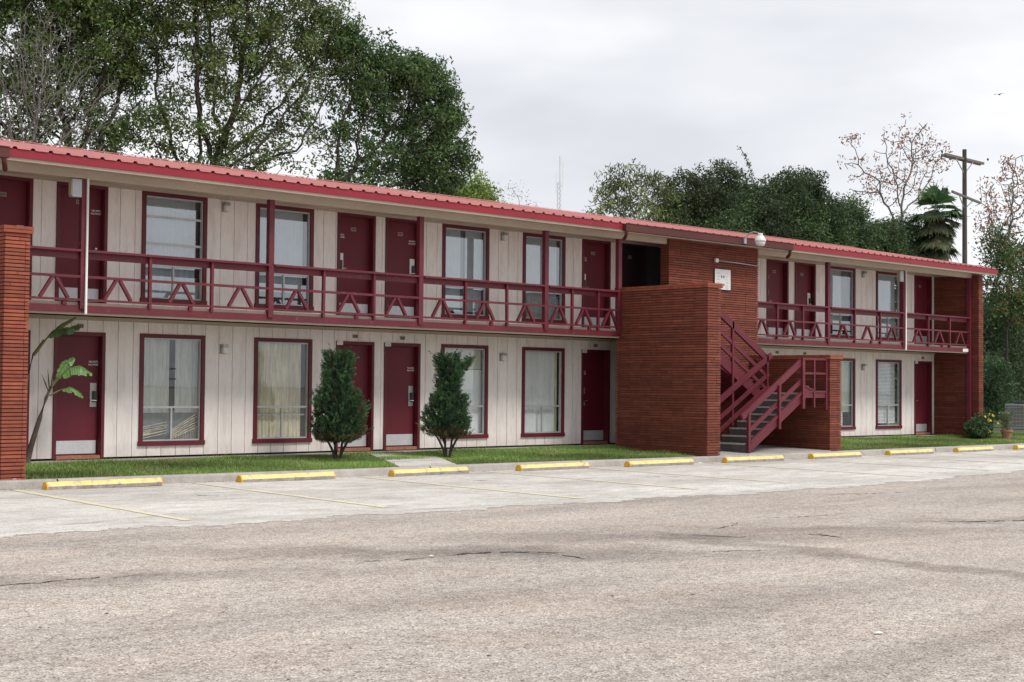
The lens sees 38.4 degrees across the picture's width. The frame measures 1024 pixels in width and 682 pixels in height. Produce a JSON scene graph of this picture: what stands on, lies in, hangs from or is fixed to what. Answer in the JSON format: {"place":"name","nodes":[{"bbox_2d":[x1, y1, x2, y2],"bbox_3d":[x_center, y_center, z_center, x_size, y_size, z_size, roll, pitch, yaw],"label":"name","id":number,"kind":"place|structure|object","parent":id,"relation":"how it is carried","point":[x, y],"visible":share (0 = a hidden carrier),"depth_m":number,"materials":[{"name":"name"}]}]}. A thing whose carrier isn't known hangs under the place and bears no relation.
{"place":"outdoors","nodes":[
{"label":"outdoors","id":0,"kind":"place"},
{"bbox_2d":[372,452,455,466],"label":"footpath","id":1,"kind":"structure","parent":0,"point":[430,461],"depth_m":26.43,"materials":[{"name":"concrete"}]},
{"bbox_2d":[30,435,934,462],"bbox_3d":[-0.920,2.360,30.194,38.300,0.280,0.570,2,-2,-43],"label":"building apron","id":2,"kind":"object","parent":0,"point":[322,453],"depth_m":27.18,"materials":[{"name":"concrete"}]},
{"bbox_2d":[0,469,1023,681],"bbox_3d":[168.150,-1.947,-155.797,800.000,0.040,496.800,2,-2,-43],"label":"asphalt lot","id":3,"kind":"structure","parent":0,"point":[791,602],"depth_m":10.45,"materials":[{"name":"grey asphalt"}]},
{"bbox_2d":[1,574,156,585],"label":"asphalt crack","id":4,"kind":"object","parent":3,"relation":"on","point":[68,579],"visible":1,"depth_m":10.97,"materials":[{"name":"black asphalt"}]},
{"bbox_2d":[439,551,560,556],"bbox_3d":[-0.132,1.881,13.050,1.241,0.006,0.273,1,-2,-21],"label":"asphalt crack","id":5,"kind":"object","parent":3,"relation":"on","point":[490,552],"visible":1,"depth_m":13.09,"materials":[{"name":"black asphalt"}]},
{"bbox_2d":[0,443,1023,489],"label":"kerb","id":6,"kind":"structure","parent":3,"relation":"on","point":[166,479],"depth_m":25.25,"materials":[{"name":"concrete"}]},
{"bbox_2d":[106,510,971,655],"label":"oil spots","id":7,"kind":"object","parent":3,"relation":"on","point":[610,595],"visible":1,"depth_m":10.85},
{"bbox_2d":[940,520,1021,521],"bbox_3d":[5.966,2.097,17.213,2.613,0.001,0.171,1,-2,-14],"label":"asphalt crack","id":8,"kind":"object","parent":3,"relation":"on","point":[975,521],"visible":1,"depth_m":17.00,"materials":[{"name":"grey asphalt"}]},
{"bbox_2d":[0,449,1023,537],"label":"concrete bays","id":9,"kind":"object","parent":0,"point":[21,513],"visible":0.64,"depth_m":21.09,"materials":[{"name":"grey concrete"}]},
{"bbox_2d":[13,490,190,519],"bbox_3d":[-5.184,1.990,18.088,0.145,0.003,5.482,2,-2,-38],"label":"parking line","id":10,"kind":"object","parent":9,"relation":"on","point":[115,507],"visible":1,"depth_m":17.73,"materials":[{"name":"paint"}]},
{"bbox_2d":[42,477,162,489],"bbox_3d":[-5.810,2.030,20.973,1.790,0.112,0.174,2,-2,-43],"label":"wheel stop","id":11,"kind":"object","parent":9,"relation":"on","point":[88,484],"visible":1,"depth_m":20.87,"materials":[{"name":"yellow paint"}]},
{"bbox_2d":[236,471,335,482],"bbox_3d":[-3.534,2.134,23.127,1.780,0.111,0.173,2,-2,-43],"label":"wheel stop","id":12,"kind":"object","parent":9,"relation":"on","point":[284,477],"visible":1,"depth_m":23.02,"materials":[{"name":"yellow paint"}]},
{"bbox_2d":[196,483,385,507],"bbox_3d":[-3.157,2.086,20.098,0.143,0.003,5.348,2,-2,-38],"label":"parking line","id":13,"kind":"object","parent":9,"relation":"on","point":[295,495],"visible":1,"depth_m":19.80,"materials":[{"name":"paint"}]},
{"bbox_2d":[388,466,468,476],"bbox_3d":[-1.407,2.224,25.139,0.174,0.112,1.721,-1,-3,45],"label":"wheel stop","id":14,"kind":"object","parent":9,"relation":"on","point":[426,471],"visible":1,"depth_m":25.03,"materials":[{"name":"yellow paint"}]},
{"bbox_2d":[364,477,584,498],"bbox_3d":[-0.786,2.187,22.127,0.146,0.003,5.654,2,-2,-38],"label":"parking line","id":15,"kind":"object","parent":9,"relation":"on","point":[477,488],"visible":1,"depth_m":21.73,"materials":[{"name":"yellow paint"}]},
{"bbox_2d":[1,451,950,489],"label":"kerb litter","id":16,"kind":"object","parent":9,"relation":"on","point":[469,471],"visible":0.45,"depth_m":26.04,"materials":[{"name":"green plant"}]},
{"bbox_2d":[4,457,1018,536],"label":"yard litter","id":17,"kind":"object","parent":9,"relation":"on","point":[483,507],"visible":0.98,"depth_m":18.10,"materials":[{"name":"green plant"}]},
{"bbox_2d":[515,462,589,470],"bbox_3d":[0.760,2.304,27.059,1.770,0.112,0.174,2,-2,-43],"label":"wheel stop","id":18,"kind":"object","parent":9,"relation":"on","point":[554,466],"visible":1,"depth_m":26.95,"materials":[{"name":"yellow paint"}]},
{"bbox_2d":[484,471,695,488],"bbox_3d":[1.145,2.270,24.157,0.144,0.001,5.335,2,-2,-38],"label":"parking line","id":19,"kind":"object","parent":9,"relation":"on","point":[593,480],"visible":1,"depth_m":23.87,"materials":[{"name":"paint"}]},
{"bbox_2d":[624,459,693,466],"bbox_3d":[2.891,2.377,28.771,1.880,0.110,0.174,2,-2,-43],"label":"wheel stop","id":20,"kind":"object","parent":9,"relation":"on","point":[642,463],"visible":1,"depth_m":28.64,"materials":[{"name":"yellow paint"}]},
{"bbox_2d":[595,468,790,482],"bbox_3d":[2.914,2.336,25.761,0.145,0.001,5.126,2,-2,-38],"label":"parking line","id":21,"kind":"object","parent":9,"relation":"on","point":[693,475],"visible":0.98,"depth_m":25.49,"materials":[{"name":"yellow paint"}]},
{"bbox_2d":[721,455,783,462],"bbox_3d":[5.036,2.457,30.686,1.871,0.112,0.173,2,-2,-42],"label":"wheel stop","id":22,"kind":"object","parent":9,"relation":"on","point":[752,459],"visible":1,"depth_m":30.57,"materials":[{"name":"yellow paint"}]},
{"bbox_2d":[713,463,914,476],"bbox_3d":[5.514,2.425,27.866,0.144,0.001,5.196,2,-2,-37],"label":"parking line","id":23,"kind":"object","parent":9,"relation":"on","point":[812,469],"visible":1,"depth_m":27.46,"materials":[{"name":"paint"}]},
{"bbox_2d":[808,452,861,458],"bbox_3d":[7.185,2.540,32.719,1.850,0.112,0.173,2,-2,-43],"label":"wheel stop","id":24,"kind":"object","parent":9,"relation":"on","point":[832,455],"visible":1,"depth_m":32.56,"materials":[{"name":"yellow paint"}]},
{"bbox_2d":[799,459,978,469],"bbox_3d":[7.583,2.511,30.004,0.142,0.001,4.920,2,-2,-37],"label":"parking line","id":25,"kind":"object","parent":9,"relation":"on","point":[888,464],"visible":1,"depth_m":29.90,"materials":[{"name":"yellow paint"}]},
{"bbox_2d":[885,449,933,454],"bbox_3d":[9.407,2.626,34.822,1.830,0.112,0.173,2,-2,-42],"label":"wheel stop","id":26,"kind":"object","parent":9,"relation":"on","point":[910,452],"visible":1,"depth_m":34.70,"materials":[{"name":"yellow paint"}]},
{"bbox_2d":[870,455,1023,463],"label":"parking line","id":27,"kind":"object","parent":9,"relation":"on","point":[946,459],"visible":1,"depth_m":32.34,"materials":[{"name":"paint"}]},
{"bbox_2d":[953,446,993,451],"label":"wheel stop","id":28,"kind":"object","parent":9,"relation":"on","point":[973,449],"visible":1,"depth_m":36.69,"materials":[{"name":"yellow paint"}]},
{"bbox_2d":[1013,445,1023,449],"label":"wheel stop","id":29,"kind":"object","parent":9,"relation":"on","point":[1018,447],"visible":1,"depth_m":38.35,"materials":[{"name":"yellow paint"}]},
{"bbox_2d":[0,0,1023,366],"label":"sky","id":30,"kind":"structure","parent":0,"point":[665,85],"materials":[{"name":"white"}]},
{"bbox_2d":[23,434,1019,478],"bbox_3d":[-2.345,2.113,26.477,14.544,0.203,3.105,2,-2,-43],"label":"lawn grass","id":31,"kind":"structure","parent":0,"point":[249,463],"depth_m":25.55,"materials":[{"name":"green plant"}]},
{"bbox_2d":[25,317,91,463],"bbox_3d":[-7.342,0.810,23.642,1.186,2.436,0.255,2,-2,-33],"label":"banana plant","id":32,"kind":"object","parent":31,"relation":"on","point":[63,370],"visible":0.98,"depth_m":23.68,"materials":[{"name":"green plant"}]},
{"bbox_2d":[307,343,373,459],"bbox_3d":[-3.132,1.092,26.542,1.292,2.162,1.268,2,-2,-43],"label":"juniper shrub","id":33,"kind":"object","parent":31,"relation":"on","point":[336,400],"visible":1,"depth_m":26.32,"materials":[{"name":"green plant"}]},
{"bbox_2d":[416,348,475,457],"bbox_3d":[-1.203,1.180,27.927,1.130,2.108,1.096,0,-2,24],"label":"juniper shrub","id":34,"kind":"object","parent":31,"relation":"on","point":[449,405],"visible":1,"depth_m":27.74,"materials":[{"name":"green plant"}]},
{"bbox_2d":[0,138,997,479],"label":"motel building","id":35,"kind":"structure","parent":31,"relation":"on","point":[158,280],"depth_m":29.58,"materials":[{"name":"paint"}]},
{"bbox_2d":[0,175,33,299],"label":"door","id":36,"kind":"structure","parent":35,"relation":"in","point":[16,193],"depth_m":24.01,"materials":[{"name":"red paint"}]},
{"bbox_2d":[24,330,30,458],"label":"door","id":37,"kind":"structure","parent":35,"relation":"in","point":[29,333],"depth_m":23.97,"materials":[{"name":"red paint"}]},
{"bbox_2d":[68,178,81,197],"bbox_3d":[-6.942,-2.431,23.389,0.184,0.290,0.110,2,-2,-43],"label":"fixture box","id":38,"kind":"object","parent":35,"relation":"attached to","point":[75,187],"visible":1,"depth_m":23.34,"materials":[{"name":"beige paint"}]},
{"bbox_2d":[52,324,105,459],"bbox_3d":[-7.283,0.842,24.652,0.920,2.261,0.178,2,-2,-43],"label":"door","id":39,"kind":"structure","parent":35,"relation":"in","point":[77,422],"depth_m":24.72,"materials":[{"name":"red paint"}]},
{"bbox_2d":[55,181,107,302],"bbox_3d":[-7.261,-1.613,24.729,0.920,2.055,0.178,2,-2,-43],"label":"door","id":40,"kind":"structure","parent":35,"relation":"in","point":[67,208],"depth_m":24.75,"materials":[{"name":"red paint"}]},
{"bbox_2d":[137,333,205,445],"bbox_3d":[-6.014,0.859,25.872,1.320,1.942,0.230,2,-2,-43],"label":"window","id":41,"kind":"structure","parent":35,"relation":"in","point":[158,424],"depth_m":25.93,"materials":[{"name":"glass"}]},
{"bbox_2d":[140,191,207,304],"bbox_3d":[-5.981,-1.615,25.939,1.320,1.932,0.198,2,-2,-43],"label":"window","id":42,"kind":"structure","parent":35,"relation":"in","point":[168,220],"depth_m":26.00,"materials":[{"name":"glass"}]},
{"bbox_2d":[220,344,228,353],"bbox_3d":[-5.180,0.144,26.497,0.120,0.170,0.110,2,-2,-43],"label":"wall lamp","id":43,"kind":"object","parent":35,"relation":"attached to","point":[223,348],"visible":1,"depth_m":26.47,"materials":[{"name":"metal"}]},
{"bbox_2d":[222,202,230,211],"bbox_3d":[-5.157,-2.414,26.578,0.120,0.170,0.110,2,-2,-43],"label":"wall lamp","id":44,"kind":"object","parent":35,"relation":"attached to","point":[226,206],"visible":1,"depth_m":26.55,"materials":[{"name":"metal"}]},
{"bbox_2d":[252,337,312,443],"bbox_3d":[-4.316,0.924,27.466,1.320,1.942,0.211,2,-2,-43],"label":"window","id":45,"kind":"structure","parent":35,"relation":"in","point":[277,361],"depth_m":27.52,"materials":[{"name":"glass"}]},
{"bbox_2d":[254,203,313,310],"bbox_3d":[-4.304,-1.549,27.555,1.320,1.932,0.240,2,-2,-43],"label":"window","id":46,"kind":"structure","parent":35,"relation":"in","point":[288,243],"depth_m":27.65,"materials":[{"name":"glass"}]},
{"bbox_2d":[336,334,374,451],"bbox_3d":[-3.097,1.004,28.606,0.920,2.261,0.188,2,-2,-43],"label":"door","id":47,"kind":"structure","parent":35,"relation":"in","point":[363,378],"depth_m":28.82,"materials":[{"name":"red paint"}]},
{"bbox_2d":[336,212,375,316],"bbox_3d":[-3.079,-1.451,28.687,0.920,2.055,0.178,2,-2,-43],"label":"door","id":48,"kind":"structure","parent":35,"relation":"in","point":[356,233],"depth_m":28.77,"materials":[{"name":"red paint"}]},
{"bbox_2d":[379,336,420,449],"bbox_3d":[-2.240,1.037,29.416,0.920,2.261,0.188,2,-2,-43],"label":"door","id":49,"kind":"structure","parent":35,"relation":"in","point":[402,361],"depth_m":29.49,"materials":[{"name":"red paint"}]},
{"bbox_2d":[384,217,416,318],"bbox_3d":[-2.222,-1.418,29.498,0.920,2.055,0.178,2,-2,-43],"label":"door","id":50,"kind":"structure","parent":35,"relation":"in","point":[400,234],"depth_m":29.54,"materials":[{"name":"red paint"}]},
{"bbox_2d":[440,344,488,438],"bbox_3d":[-1.027,1.051,30.564,1.320,1.942,0.191,2,-2,-43],"label":"window","id":51,"kind":"structure","parent":35,"relation":"in","point":[475,382],"depth_m":30.90,"materials":[{"name":"glass"}]},
{"bbox_2d":[441,224,489,319],"bbox_3d":[-1.022,-1.422,30.660,1.320,1.932,0.240,2,-2,-43],"label":"window","id":52,"kind":"structure","parent":35,"relation":"in","point":[452,235],"depth_m":30.79,"materials":[{"name":"glass"}]},
{"bbox_2d":[499,353,506,360],"bbox_3d":[-0.184,0.338,31.224,0.120,0.170,0.110,2,-2,-43],"label":"wall lamp","id":53,"kind":"object","parent":35,"relation":"attached to","point":[502,356],"visible":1,"depth_m":31.21,"materials":[{"name":"metal"}]},
{"bbox_2d":[501,232,507,240],"bbox_3d":[-0.162,-2.221,31.305,0.120,0.170,0.110,2,-2,-43],"label":"wall lamp","id":54,"kind":"object","parent":35,"relation":"attached to","point":[504,236],"visible":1,"depth_m":31.27,"materials":[{"name":"metal"}]},
{"bbox_2d":[521,347,564,436],"bbox_3d":[0.626,1.116,32.148,1.320,1.942,0.218,2,-2,-43],"label":"window","id":55,"kind":"structure","parent":35,"relation":"in","point":[539,405],"depth_m":32.24,"materials":[{"name":"glass"}]},
{"bbox_2d":[522,232,565,323],"bbox_3d":[0.662,-1.358,32.211,1.320,1.932,0.178,2,-2,-43],"label":"window","id":56,"kind":"structure","parent":35,"relation":"in","point":[532,243],"depth_m":32.25,"materials":[{"name":"glass"}]},
{"bbox_2d":[581,344,609,443],"bbox_3d":[1.840,1.196,33.278,0.920,2.261,0.188,2,-2,-43],"label":"door","id":57,"kind":"structure","parent":35,"relation":"in","point":[595,364],"depth_m":33.37,"materials":[{"name":"red paint"}]},
{"bbox_2d":[582,239,610,328],"bbox_3d":[1.859,-1.260,33.359,0.920,2.055,0.178,2,-2,-43],"label":"door","id":58,"kind":"structure","parent":35,"relation":"in","point":[596,254],"depth_m":33.45,"materials":[{"name":"red paint"}]},
{"bbox_2d":[622,243,646,286],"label":"door","id":59,"kind":"structure","parent":35,"relation":"in","point":[634,257],"depth_m":34.35,"materials":[{"name":"paint"}]},
{"bbox_2d":[714,268,730,290],"bbox_3d":[4.924,-1.437,34.420,0.600,0.490,0.020,2,-2,-43],"label":"direction sign","id":60,"kind":"object","parent":35,"relation":"attached to","point":[722,276],"visible":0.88,"depth_m":34.43,"materials":[{"name":"white plastic"}]},
{"bbox_2d":[715,246,758,266],"bbox_3d":[5.334,-2.015,34.789,1.670,0.424,0.056,2,-2,-43],"label":"junction box","id":61,"kind":"object","parent":35,"relation":"attached to","point":[717,260],"visible":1,"depth_m":34.55,"materials":[{"name":"white plastic"}]},
{"bbox_2d":[743,231,765,245],"bbox_3d":[5.566,-2.348,33.865,0.267,0.360,0.632,2,-2,-43],"label":"security light","id":62,"kind":"object","parent":35,"relation":"attached to","point":[760,239],"visible":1,"depth_m":33.67,"materials":[{"name":"white plastic"}]},
{"bbox_2d":[766,259,788,337],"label":"door","id":63,"kind":"structure","parent":35,"relation":"in","point":[777,271],"depth_m":38.16,"materials":[{"name":"red paint"}]},
{"bbox_2d":[794,262,815,338],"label":"door","id":64,"kind":"structure","parent":35,"relation":"in","point":[805,273],"depth_m":39.01,"materials":[{"name":"red paint"}]},
{"bbox_2d":[830,266,855,337],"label":"window","id":65,"kind":"structure","parent":35,"relation":"in","point":[839,289],"depth_m":40.22,"materials":[{"name":"clear glass"}]},
{"bbox_2d":[836,358,855,429],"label":"window","id":66,"kind":"structure","parent":35,"relation":"in","point":[844,373],"depth_m":40.28,"materials":[{"name":"glass"}]},
{"bbox_2d":[861,364,866,369],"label":"wall lamp","id":67,"kind":"object","parent":35,"relation":"attached to","point":[863,366],"visible":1,"depth_m":40.57,"materials":[{"name":"metal"}]},
{"bbox_2d":[862,271,866,277],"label":"wall lamp","id":68,"kind":"object","parent":35,"relation":"attached to","point":[864,274],"visible":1,"depth_m":40.65,"materials":[{"name":"metal"}]},
{"bbox_2d":[875,271,899,340],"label":"window","id":69,"kind":"structure","parent":35,"relation":"in","point":[885,281],"depth_m":41.71,"materials":[{"name":"clear glass"}]},
{"bbox_2d":[875,359,901,428],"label":"window","id":70,"kind":"structure","parent":35,"relation":"in","point":[887,403],"depth_m":41.66,"materials":[{"name":"glass"}]},
{"bbox_2d":[897,271,903,281],"bbox_3d":[10.527,-1.754,39.920,0.184,0.290,0.110,2,-2,-43],"label":"fixture box","id":71,"kind":"object","parent":35,"relation":"attached to","point":[900,276],"visible":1,"depth_m":39.87,"materials":[{"name":"beige paint"}]},
{"bbox_2d":[912,357,931,434],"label":"door","id":72,"kind":"structure","parent":35,"relation":"in","point":[922,369],"depth_m":42.92,"materials":[{"name":"red paint"}]},
{"bbox_2d":[914,275,931,344],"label":"door","id":73,"kind":"structure","parent":35,"relation":"in","point":[922,284],"depth_m":43.01,"materials":[{"name":"red paint"}]},
{"bbox_2d":[835,432,1023,450],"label":"lawn grass","id":74,"kind":"structure","parent":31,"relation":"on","point":[897,441],"depth_m":38.60,"materials":[{"name":"green plant"}]},
{"bbox_2d":[962,413,998,438],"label":"flowering shrub","id":75,"kind":"object","parent":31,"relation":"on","point":[978,427],"visible":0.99,"depth_m":41.18,"materials":[{"name":"green plant"}]},
{"bbox_2d":[998,409,1013,438],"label":"flower pot","id":76,"kind":"object","parent":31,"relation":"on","point":[1006,433],"visible":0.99,"depth_m":41.69,"materials":[{"name":"ceramic"}]},
{"bbox_2d":[717,445,830,455],"bbox_3d":[4.953,2.505,32.896,4.070,0.265,2.358,2,-2,-43],"label":"stair pad","id":77,"kind":"object","parent":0,"point":[763,449],"visible":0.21,"depth_m":32.75,"materials":[{"name":"concrete"}]},
{"bbox_2d":[886,413,1023,432],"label":"side ground","id":78,"kind":"structure","parent":0,"point":[996,427],"depth_m":54.91,"materials":[{"name":"green plant"}]},
{"bbox_2d":[501,180,540,205],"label":"bare tree","id":79,"kind":"object","parent":78,"relation":"on","point":[517,195],"visible":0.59,"depth_m":59.38,"materials":[{"name":"brown plant"}]},
{"bbox_2d":[649,158,765,227],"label":"evergreen tree","id":80,"kind":"object","parent":78,"relation":"on","point":[700,200],"visible":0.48,"depth_m":53.98,"materials":[{"name":"green plant"}]},
{"bbox_2d":[698,164,836,244],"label":"evergreen tree","id":81,"kind":"object","parent":78,"relation":"on","point":[765,214],"visible":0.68,"depth_m":53.90,"materials":[{"name":"green plant"}]},
{"bbox_2d":[737,146,758,194],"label":"climbing shoot","id":82,"kind":"object","parent":81,"relation":"attached to","point":[749,166],"visible":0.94,"depth_m":53.57,"materials":[{"name":"green plant"}]},
{"bbox_2d":[784,166,891,250],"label":"evergreen tree","id":83,"kind":"object","parent":78,"relation":"on","point":[851,227],"visible":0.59,"depth_m":56.37,"materials":[{"name":"green plant"}]},
{"bbox_2d":[837,112,954,417],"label":"rusty tree","id":84,"kind":"object","parent":78,"relation":"on","point":[912,161],"visible":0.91,"depth_m":67.90,"materials":[{"name":"brown plant"}]},
{"bbox_2d":[860,211,948,417],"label":"evergreen tree","id":85,"kind":"object","parent":78,"relation":"on","point":[900,234],"visible":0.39,"depth_m":59.33,"materials":[{"name":"green plant"}]},
{"bbox_2d":[905,180,969,261],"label":"fan palm","id":86,"kind":"object","parent":78,"relation":"on","point":[940,231],"visible":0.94,"depth_m":60.16,"materials":[{"name":"green plant"}]},
{"bbox_2d":[941,149,988,263],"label":"utility pole","id":87,"kind":"object","parent":78,"relation":"on","point":[964,159],"visible":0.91,"depth_m":60.08,"materials":[{"name":"brown wood"}]},
{"bbox_2d":[966,218,1023,395],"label":"broadleaf tree","id":88,"kind":"object","parent":78,"relation":"on","point":[1005,256],"visible":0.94,"depth_m":56.04,"materials":[{"name":"green plant"}]},
{"bbox_2d":[968,154,1023,339],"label":"rusty tree","id":89,"kind":"object","parent":78,"relation":"on","point":[1011,191],"visible":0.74,"depth_m":66.38,"materials":[{"name":"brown plant"}]},
{"bbox_2d":[982,349,1020,423],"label":"green shrub","id":90,"kind":"object","parent":78,"relation":"on","point":[996,381],"visible":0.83,"depth_m":51.56,"materials":[{"name":"green plant"}]},
{"bbox_2d":[982,294,1023,410],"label":"overgrown tree","id":91,"kind":"object","parent":78,"relation":"on","point":[999,344],"visible":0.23,"depth_m":57.73,"materials":[{"name":"green plant"}]},
{"bbox_2d":[998,401,1023,430],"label":"condenser unit","id":92,"kind":"object","parent":78,"relation":"on","point":[1017,409],"visible":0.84,"depth_m":48.40,"materials":[{"name":"metal"}]},
{"label":"ground","id":93,"kind":"structure","parent":0,"visible":0},
{"bbox_2d":[0,0,135,150],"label":"bare tree","id":94,"kind":"object","parent":93,"relation":"on","point":[35,124],"visible":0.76,"depth_m":33.76,"materials":[{"name":"grey plant"}]},
{"bbox_2d":[0,0,189,155],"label":"broadleaf tree","id":95,"kind":"object","parent":93,"relation":"on","point":[91,22],"visible":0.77,"depth_m":36.85,"materials":[{"name":"green plant"}]},
{"bbox_2d":[115,0,369,177],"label":"broadleaf tree","id":96,"kind":"object","parent":93,"relation":"on","point":[263,35],"visible":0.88,"depth_m":39.03,"materials":[{"name":"green plant"}]},
{"bbox_2d":[301,12,482,197],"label":"broadleaf tree","id":97,"kind":"object","parent":93,"relation":"on","point":[418,79],"visible":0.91,"depth_m":41.92,"materials":[{"name":"green plant"}]},
{"bbox_2d":[453,167,507,203],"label":"young tree","id":98,"kind":"object","parent":93,"relation":"on","point":[479,189],"visible":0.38,"depth_m":49.38,"materials":[{"name":"green plant"}]},
{"bbox_2d":[557,156,560,208],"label":"radio mast","id":99,"kind":"object","parent":93,"relation":"on","point":[559,181],"visible":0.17,"depth_m":246.28,"materials":[{"name":"grey metal"}]},
{"bbox_2d":[581,158,683,223],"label":"eucalyptus tree","id":100,"kind":"object","parent":93,"relation":"on","point":[626,200],"visible":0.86,"depth_m":52.05,"materials":[{"name":"green plant"}]},
{"bbox_2d":[886,285,1023,420],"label":"woodland","id":101,"kind":"object","parent":93,"relation":"on","point":[1019,395],"visible":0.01,"depth_m":63.94,"materials":[{"name":"green plant"}]}
]}

